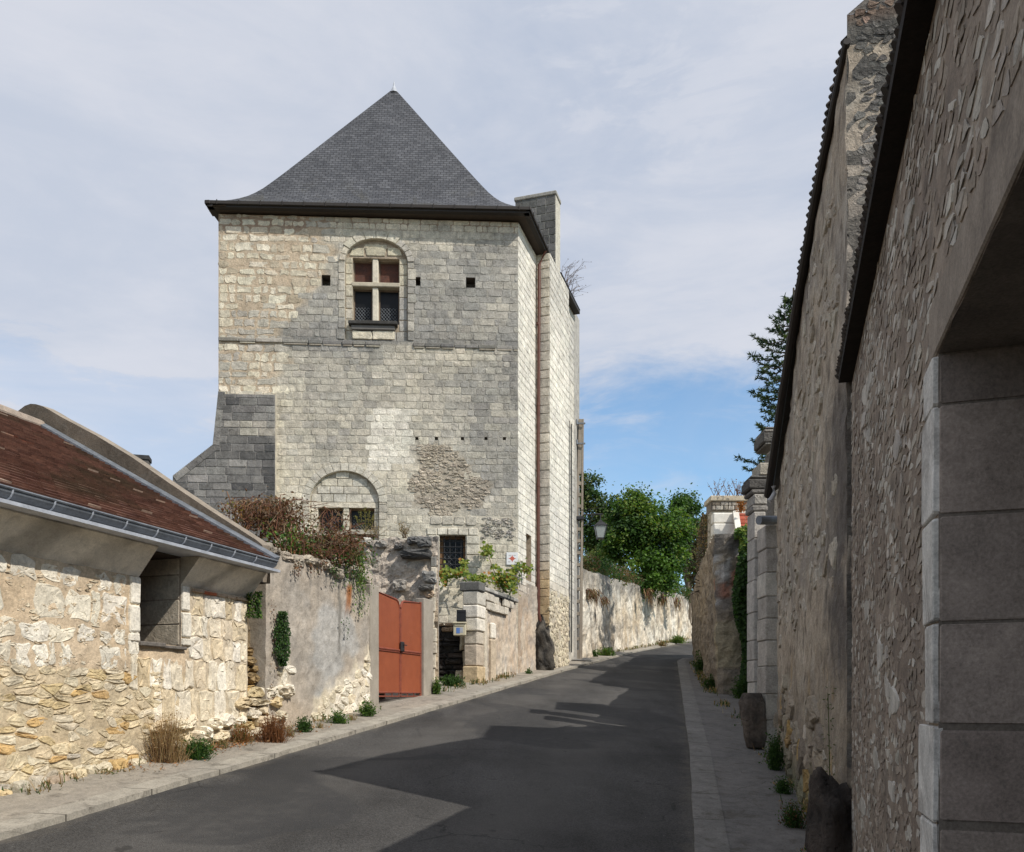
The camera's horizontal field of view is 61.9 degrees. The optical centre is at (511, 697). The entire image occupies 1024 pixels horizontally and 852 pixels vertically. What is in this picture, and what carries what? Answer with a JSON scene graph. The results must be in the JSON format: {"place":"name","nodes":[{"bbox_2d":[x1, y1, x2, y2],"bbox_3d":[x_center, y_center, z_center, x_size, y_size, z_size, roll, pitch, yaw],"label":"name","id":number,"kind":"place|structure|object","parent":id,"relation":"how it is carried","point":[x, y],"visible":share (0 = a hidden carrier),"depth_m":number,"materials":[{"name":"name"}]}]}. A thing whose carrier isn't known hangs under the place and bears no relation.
{"place":"outdoors","nodes":[
{"label":"outdoors","id":0,"kind":"place"},
{"bbox_2d":[0,638,691,821],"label":"pavement","id":1,"kind":"structure","parent":0,"point":[14,805],"depth_m":8.95,"materials":[{"name":"beige concrete"}]},
{"bbox_2d":[94,764,118,774],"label":"dry grass","id":2,"kind":"structure","parent":1,"relation":"on","point":[112,770],"depth_m":8.50,"materials":[{"name":"beige plant"}]},
{"bbox_2d":[139,707,194,763],"bbox_3d":[-3.779,0.395,9.320,0.803,0.638,0.640,0,0,0],"label":"dry bush","id":3,"kind":"object","parent":1,"relation":"on","point":[167,749],"visible":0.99,"depth_m":9.19,"materials":[{"name":"brown plant"}]},
{"bbox_2d":[177,732,219,760],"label":"weed","id":4,"kind":"object","parent":1,"relation":"on","point":[199,751],"visible":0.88,"depth_m":9.43,"materials":[{"name":"green plant"}]},
{"bbox_2d":[215,735,233,747],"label":"dry grass","id":5,"kind":"structure","parent":1,"relation":"on","point":[224,743],"depth_m":10.20,"materials":[{"name":"brown plant"}]},
{"bbox_2d":[117,724,332,771],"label":"fallen leaves","id":6,"kind":"object","parent":1,"relation":"on","point":[221,748],"visible":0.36,"depth_m":10.26,"materials":[{"name":"brown plant"}]},
{"bbox_2d":[227,715,260,742],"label":"dry weed","id":7,"kind":"object","parent":1,"relation":"on","point":[245,736],"visible":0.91,"depth_m":10.57,"materials":[{"name":"brown plant"}]},
{"bbox_2d":[248,709,299,742],"bbox_3d":[-3.000,0.354,10.793,0.676,0.438,0.469,0,0,0],"label":"dry bush","id":8,"kind":"object","parent":1,"relation":"on","point":[273,732],"visible":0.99,"depth_m":10.70,"materials":[{"name":"brown plant"}]},
{"bbox_2d":[286,721,297,736],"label":"dry grass","id":9,"kind":"structure","parent":1,"relation":"on","point":[293,731],"depth_m":11.21,"materials":[{"name":"brown plant"}]},
{"bbox_2d":[292,715,316,732],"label":"weed","id":10,"kind":"object","parent":1,"relation":"on","point":[304,726],"visible":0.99,"depth_m":11.59,"materials":[{"name":"green plant"}]},
{"bbox_2d":[324,708,351,723],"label":"weed","id":11,"kind":"object","parent":1,"relation":"on","point":[338,718],"visible":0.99,"depth_m":12.49,"materials":[{"name":"green plant"}]},
{"bbox_2d":[355,698,380,716],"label":"weed","id":12,"kind":"object","parent":1,"relation":"on","point":[368,708],"visible":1,"depth_m":13.36,"materials":[{"name":"green plant"}]},
{"bbox_2d":[2,636,806,851],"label":"verge growth","id":13,"kind":"object","parent":1,"relation":"on","point":[700,674],"visible":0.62,"depth_m":15.12,"materials":[{"name":"green plant"}]},
{"bbox_2d":[432,675,444,693],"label":"weed","id":14,"kind":"object","parent":1,"relation":"on","point":[436,687],"visible":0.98,"depth_m":16.87,"materials":[{"name":"green plant"}]},
{"bbox_2d":[439,674,465,685],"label":"weed","id":15,"kind":"object","parent":1,"relation":"on","point":[449,681],"visible":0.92,"depth_m":18.58,"materials":[{"name":"green plant"}]},
{"bbox_2d":[535,614,555,669],"bbox_3d":[0.862,-1.335,24.332,0.764,2.294,0.652,0,0,0],"label":"boulder","id":16,"kind":"object","parent":1,"relation":"on","point":[545,649],"visible":0.48,"depth_m":24.09,"materials":[{"name":"grey stone"}]},
{"bbox_2d":[592,649,600,656],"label":"grass tuft","id":17,"kind":"object","parent":1,"relation":"on","point":[594,653],"visible":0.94,"depth_m":31.37,"materials":[{"name":"green plant"}]},
{"bbox_2d":[667,635,688,643],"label":"grass tuft","id":18,"kind":"object","parent":1,"relation":"on","point":[678,639],"visible":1,"depth_m":46.92,"materials":[{"name":"green plant"}]},
{"bbox_2d":[0,641,693,851],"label":"road","id":19,"kind":"structure","parent":0,"point":[594,757],"depth_m":8.74,"materials":[{"name":"grey asphalt"}]},
{"bbox_2d":[346,712,357,720],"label":"dry grass","id":20,"kind":"structure","parent":0,"point":[350,715],"depth_m":12.89,"materials":[{"name":"beige plant"}]},
{"bbox_2d":[0,0,862,590],"label":"sky","id":21,"kind":"structure","parent":0,"point":[677,142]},
{"bbox_2d":[573,657,591,660],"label":"pavement","id":22,"kind":"structure","parent":0,"point":[586,659],"depth_m":29.06,"materials":[{"name":"grey concrete"}]},
{"bbox_2d":[576,419,584,658],"bbox_3d":[2.279,-5.389,29.367,0.463,8.359,0.405,0,0,0],"label":"utility pole","id":23,"kind":"object","parent":22,"relation":"on","point":[580,443],"visible":0.8,"depth_m":29.31,"materials":[{"name":"concrete"}]},
{"bbox_2d":[583,507,606,539],"bbox_3d":[2.801,-5.989,29.300,0.907,1.092,0.438,0,0,0],"label":"street lamp","id":24,"kind":"object","parent":23,"relation":"attached to","point":[600,527],"visible":1,"depth_m":29.16,"materials":[{"name":"metal"}]},
{"bbox_2d":[685,658,806,851],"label":"pavement","id":25,"kind":"structure","parent":0,"point":[751,804],"depth_m":9.31,"materials":[{"name":"grey concrete"}]},
{"bbox_2d":[689,650,703,671],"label":"weed","id":26,"kind":"object","parent":25,"relation":"on","point":[699,665],"visible":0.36,"depth_m":25.49,"materials":[{"name":"green plant"}]},
{"bbox_2d":[700,673,714,689],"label":"weed","id":27,"kind":"object","parent":25,"relation":"on","point":[710,683],"visible":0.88,"depth_m":20.38,"materials":[{"name":"green plant"}]},
{"bbox_2d":[725,675,749,698],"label":"weed","id":28,"kind":"object","parent":25,"relation":"on","point":[741,689],"visible":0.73,"depth_m":18.57,"materials":[{"name":"green plant"}]},
{"bbox_2d":[738,693,766,747],"bbox_3d":[3.347,0.317,11.849,0.380,0.760,0.316,0,0,0],"label":"guard stone","id":29,"kind":"object","parent":25,"relation":"on","point":[752,707],"visible":0.97,"depth_m":11.72,"materials":[{"name":"grey stone"}]},
{"bbox_2d":[758,726,785,770],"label":"weed","id":30,"kind":"object","parent":25,"relation":"on","point":[775,755],"visible":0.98,"depth_m":10.27,"materials":[{"name":"green plant"}]},
{"bbox_2d":[768,775,795,794],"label":"weed","id":31,"kind":"object","parent":25,"relation":"on","point":[783,786],"visible":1,"depth_m":8.98,"materials":[{"name":"green plant"}]},
{"bbox_2d":[775,799,807,828],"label":"weed","id":32,"kind":"object","parent":25,"relation":"on","point":[791,819],"visible":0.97,"depth_m":7.58,"materials":[{"name":"green plant"}]},
{"bbox_2d":[805,766,851,851],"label":"guard stone","id":33,"kind":"object","parent":25,"relation":"on","point":[828,818],"visible":0.94,"depth_m":6.01,"materials":[{"name":"grey stone"}]},
{"bbox_2d":[822,687,835,779],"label":"tall weed","id":34,"kind":"object","parent":25,"relation":"on","point":[828,708],"visible":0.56,"depth_m":6.15,"materials":[{"name":"brown plant"}]},
{"bbox_3d":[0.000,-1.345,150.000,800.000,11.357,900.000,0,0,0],"label":"ground","id":35,"kind":"structure","parent":0,"visible":0},
{"bbox_2d":[0,404,279,795],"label":"outbuilding","id":36,"kind":"structure","parent":35,"relation":"on","point":[129,581],"depth_m":8.88,"materials":[{"name":"beige stone"}]},
{"bbox_2d":[138,641,186,649],"bbox_3d":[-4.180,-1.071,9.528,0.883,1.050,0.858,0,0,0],"label":"window sill","id":37,"kind":"structure","parent":36,"relation":"in","point":[141,643],"depth_m":9.38,"materials":[{"name":"grey stone"}]},
{"bbox_2d":[245,591,263,618],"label":"ivy","id":38,"kind":"object","parent":36,"relation":"attached to","point":[256,603],"visible":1,"depth_m":11.03,"materials":[{"name":"green plant"}]},
{"bbox_2d":[235,602,295,735],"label":"rubble wall","id":39,"kind":"structure","parent":35,"relation":"on","point":[251,701],"depth_m":11.31,"materials":[{"name":"beige stone"}]},
{"bbox_2d":[249,542,372,728],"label":"garden wall","id":40,"kind":"structure","parent":35,"relation":"on","point":[326,670],"depth_m":12.62,"materials":[{"name":"paint"}]},
{"bbox_2d":[268,600,278,698],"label":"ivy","id":41,"kind":"object","parent":40,"relation":"attached to","point":[272,652],"visible":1,"depth_m":11.54,"materials":[{"name":"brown plant"}]},
{"bbox_2d":[273,610,290,666],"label":"ivy","id":42,"kind":"object","parent":40,"relation":"attached to","point":[284,622],"visible":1,"depth_m":11.66,"materials":[{"name":"green plant"}]},
{"bbox_2d":[293,548,375,639],"bbox_3d":[-2.674,-1.667,13.182,0.085,1.543,2.615,0,0,17],"label":"hanging vine","id":43,"kind":"object","parent":40,"relation":"hanging from","point":[357,579],"visible":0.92,"depth_m":13.76,"materials":[{"name":"green plant"}]},
{"bbox_2d":[0,639,691,840],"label":"kerb","id":44,"kind":"structure","parent":35,"relation":"on","point":[17,826],"depth_m":9.03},
{"bbox_2d":[597,647,615,655],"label":"grass tuft","id":45,"kind":"object","parent":44,"relation":"on","point":[606,652],"visible":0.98,"depth_m":32.31,"materials":[{"name":"green plant"}]},
{"bbox_2d":[656,640,666,646],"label":"grass tuft","id":46,"kind":"object","parent":44,"relation":"on","point":[662,643],"visible":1,"depth_m":42.44,"materials":[{"name":"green plant"}]},
{"bbox_2d":[353,507,374,531],"bbox_3d":[-3.585,-4.364,20.797,0.598,0.678,0.153,0,0,0],"label":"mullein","id":47,"kind":"object","parent":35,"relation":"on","point":[367,519],"visible":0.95,"depth_m":20.79,"materials":[{"name":"green plant"}]},
{"bbox_2d":[363,584,378,706],"bbox_3d":[-2.415,-0.765,14.523,0.180,2.290,0.318,0,0,17],"label":"gate post","id":48,"kind":"object","parent":35,"relation":"on","point":[374,642],"visible":0.42,"depth_m":14.48,"materials":[{"name":"concrete"}]},
{"bbox_2d":[173,82,569,672],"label":"stone tower","id":49,"kind":"structure","parent":35,"relation":"on","point":[393,320],"depth_m":22.55,"materials":[{"name":"beige stone"}]},
{"bbox_2d":[320,509,373,538],"bbox_3d":[-4.385,-4.311,22.748,1.466,1.403,0.060,0,0,-3],"label":"window","id":50,"kind":"structure","parent":49,"relation":"in","point":[353,512],"depth_m":22.74,"materials":[{"name":"brown glass"}]},
{"bbox_2d":[348,259,399,331],"bbox_3d":[-3.628,-10.635,22.579,1.341,1.951,0.465,0,0,-3],"label":"window","id":51,"kind":"structure","parent":49,"relation":"in","point":[374,309],"depth_m":22.76,"materials":[{"name":"beige glass"}]},
{"bbox_2d":[440,536,465,570],"bbox_3d":[-1.582,-3.793,22.783,0.686,0.995,0.256,0,0,-3],"label":"window","id":52,"kind":"structure","parent":49,"relation":"in","point":[452,549],"depth_m":22.86,"materials":[{"name":"black glass"}]},
{"bbox_2d":[506,552,517,564],"bbox_3d":[0.007,-3.684,22.637,0.308,0.329,0.027,0,0,-3],"label":"plaque","id":53,"kind":"object","parent":49,"relation":"attached to","point":[512,558],"visible":0.98,"depth_m":22.62,"materials":[{"name":"white metal"}]},
{"bbox_2d":[328,535,438,684],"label":"ruined wall","id":54,"kind":"structure","parent":35,"relation":"on","point":[407,569],"depth_m":18.01,"materials":[{"name":"grey stone"}]},
{"bbox_2d":[365,522,391,537],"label":"dry weed","id":55,"kind":"object","parent":54,"relation":"on","point":[372,529],"visible":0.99,"depth_m":18.18,"materials":[{"name":"brown plant"}]},
{"bbox_2d":[397,520,410,537],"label":"dry weed","id":56,"kind":"object","parent":54,"relation":"on","point":[404,532],"visible":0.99,"depth_m":18.18,"materials":[{"name":"brown plant"}]},
{"bbox_2d":[416,598,432,695],"bbox_3d":[-1.720,-0.883,16.786,0.180,2.093,0.466,0,0,17],"label":"gate post","id":57,"kind":"object","parent":35,"relation":"on","point":[427,644],"visible":0.54,"depth_m":16.70,"materials":[{"name":"concrete"}]},
{"bbox_2d":[379,592,421,696],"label":"gate","id":58,"kind":"structure","parent":57,"relation":"attached to","point":[400,648],"depth_m":15.59,"materials":[{"name":"metal"}]},
{"bbox_2d":[439,623,467,681],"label":"passage wall","id":59,"kind":"structure","parent":35,"relation":"on","point":[451,653],"depth_m":19.99,"materials":[{"name":"brown stone"}]},
{"bbox_2d":[460,581,537,682],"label":"wall","id":60,"kind":"structure","parent":35,"relation":"on","point":[490,648],"depth_m":20.66,"materials":[{"name":"stone"}]},
{"bbox_2d":[453,622,466,635],"bbox_3d":[-1.187,-1.556,19.398,0.309,0.302,0.265,0,0,0],"label":"mailbox","id":61,"kind":"object","parent":60,"relation":"attached to","point":[459,628],"visible":1,"depth_m":19.30,"materials":[{"name":"metal"}]},
{"bbox_2d":[457,610,465,621],"bbox_3d":[-1.150,-1.853,19.396,0.210,0.262,0.208,0,0,0],"label":"plaque","id":62,"kind":"object","parent":60,"relation":"attached to","point":[461,615],"visible":0.97,"depth_m":19.30,"materials":[{"name":"black metal"}]},
{"bbox_2d":[439,541,533,595],"bbox_3d":[-0.558,-3.331,21.890,2.800,1.535,1.507,0,0,-19],"label":"grape vine","id":63,"kind":"object","parent":60,"relation":"on","point":[445,575],"visible":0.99,"depth_m":21.76,"materials":[{"name":"green plant"}]},
{"bbox_2d":[514,190,579,660],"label":"wing","id":64,"kind":"structure","parent":35,"relation":"on","point":[545,206],"depth_m":28.48,"materials":[{"name":"beige stone"}]},
{"bbox_2d":[562,259,587,296],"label":"bare shrub","id":65,"kind":"object","parent":64,"relation":"on","point":[570,282],"visible":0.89,"depth_m":27.58,"materials":[{"name":"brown plant"}]},
{"bbox_2d":[579,468,628,578],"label":"broadleaf tree","id":66,"kind":"object","parent":35,"relation":"on","point":[598,499],"visible":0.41,"depth_m":49.45,"materials":[{"name":"green plant"}]},
{"bbox_2d":[579,568,691,657],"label":"roadside wall","id":67,"kind":"structure","parent":35,"relation":"on","point":[631,618],"depth_m":37.91,"materials":[{"name":"beige stone"}]},
{"bbox_2d":[586,588,605,606],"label":"dry plant","id":68,"kind":"object","parent":67,"relation":"attached to","point":[592,595],"visible":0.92,"depth_m":30.79,"materials":[{"name":"brown plant"}]},
{"bbox_2d":[600,596,610,611],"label":"dry plant","id":69,"kind":"object","parent":67,"relation":"attached to","point":[604,601],"visible":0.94,"depth_m":31.79,"materials":[{"name":"brown plant"}]},
{"bbox_2d":[579,554,691,602],"bbox_3d":[7.607,-5.945,45.575,1.031,2.751,26.469,0,0,21],"label":"hedge","id":70,"kind":"object","parent":67,"relation":"attached to","point":[602,567],"visible":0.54,"depth_m":36.50,"materials":[{"name":"green plant"}]},
{"bbox_2d":[643,588,655,606],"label":"dry plant","id":71,"kind":"object","parent":67,"relation":"attached to","point":[648,596],"visible":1,"depth_m":39.80,"materials":[{"name":"brown plant"}]},
{"bbox_2d":[656,593,668,611],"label":"dry plant","id":72,"kind":"object","parent":67,"relation":"attached to","point":[662,601],"visible":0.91,"depth_m":43.80,"materials":[{"name":"brown plant"}]},
{"bbox_2d":[671,597,682,613],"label":"dry plant","id":73,"kind":"object","parent":67,"relation":"attached to","point":[676,603],"visible":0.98,"depth_m":48.80,"materials":[{"name":"brown plant"}]},
{"bbox_2d":[587,481,698,605],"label":"broadleaf tree","id":74,"kind":"object","parent":35,"relation":"on","point":[654,547],"visible":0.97,"depth_m":42.40,"materials":[{"name":"green plant"}]},
{"bbox_2d":[661,482,705,623],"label":"broadleaf tree","id":75,"kind":"object","parent":35,"relation":"on","point":[685,500],"visible":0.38,"depth_m":55.53,"materials":[{"name":"green plant"}]},
{"bbox_2d":[684,521,701,590],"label":"broadleaf tree","id":76,"kind":"object","parent":35,"relation":"on","point":[693,555],"visible":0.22,"depth_m":45.88,"materials":[{"name":"green plant"}]},
{"bbox_2d":[677,657,729,851],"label":"kerb","id":77,"kind":"structure","parent":35,"relation":"on","point":[710,834],"depth_m":9.29,"materials":[{"name":"grey stone"}]},
{"bbox_2d":[690,533,752,694],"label":"stone wall","id":78,"kind":"structure","parent":35,"relation":"on","point":[716,641],"depth_m":19.49,"materials":[{"name":"beige stone"}]},
{"bbox_2d":[684,513,709,599],"bbox_3d":[5.779,-4.269,26.754,0.808,3.095,5.549,0,0,12],"label":"creeper","id":79,"kind":"object","parent":78,"relation":"attached to","point":[702,540],"visible":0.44,"depth_m":25.63,"materials":[{"name":"green plant"}]},
{"bbox_2d":[704,496,747,543],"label":"white house","id":80,"kind":"structure","parent":35,"relation":"on","point":[724,517],"depth_m":23.66,"materials":[{"name":"paint"}]},
{"bbox_2d":[708,479,744,495],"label":"dry plant","id":81,"kind":"object","parent":80,"relation":"on","point":[737,490],"visible":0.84,"depth_m":23.38,"materials":[{"name":"brown plant"}]},
{"bbox_2d":[735,501,746,512],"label":"dry plant","id":82,"kind":"object","parent":80,"relation":"hanging from","point":[741,507],"visible":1,"depth_m":23.10,"materials":[{"name":"brown plant"}]},
{"bbox_2d":[741,427,778,749],"bbox_3d":[4.326,-1.685,12.957,1.352,4.870,3.371,0,0,27],"label":"portal","id":83,"kind":"object","parent":35,"relation":"on","point":[762,603],"visible":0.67,"depth_m":12.07,"materials":[{"name":"stone"}]},
{"bbox_2d":[734,288,794,471],"bbox_3d":[9.965,-7.499,30.084,4.016,13.802,3.718,0,0,0],"label":"conifer","id":84,"kind":"object","parent":35,"relation":"on","point":[781,331],"visible":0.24,"depth_m":29.97,"materials":[{"name":"green plant"}]},
{"bbox_2d":[764,0,938,809],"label":"tall building","id":85,"kind":"structure","parent":35,"relation":"on","point":[809,473],"depth_m":7.13,"materials":[{"name":"stone"}]},
{"bbox_2d":[835,0,1023,851],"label":"building","id":86,"kind":"structure","parent":35,"relation":"on","point":[930,363],"depth_m":2.67,"materials":[{"name":"tile"},{"name":"rock"}]},
{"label":"bank","id":87,"kind":"structure","parent":0,"visible":0},
{"bbox_2d":[215,486,389,572],"bbox_3d":[-3.123,-2.589,13.121,2.699,1.441,2.382,0,0,-23],"label":"bramble","id":88,"kind":"object","parent":87,"relation":"on","point":[299,542],"visible":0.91,"depth_m":13.05,"materials":[{"name":"brown plant"}]},
{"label":"yard wall","id":89,"kind":"object","parent":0,"visible":0},
{"bbox_2d":[732,524,751,684],"bbox_3d":[5.196,-1.896,19.098,0.718,4.075,0.682,0,0,0],"label":"ivy","id":90,"kind":"object","parent":89,"relation":"attached to","point":[739,592],"visible":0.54,"depth_m":18.85,"materials":[{"name":"green plant"}]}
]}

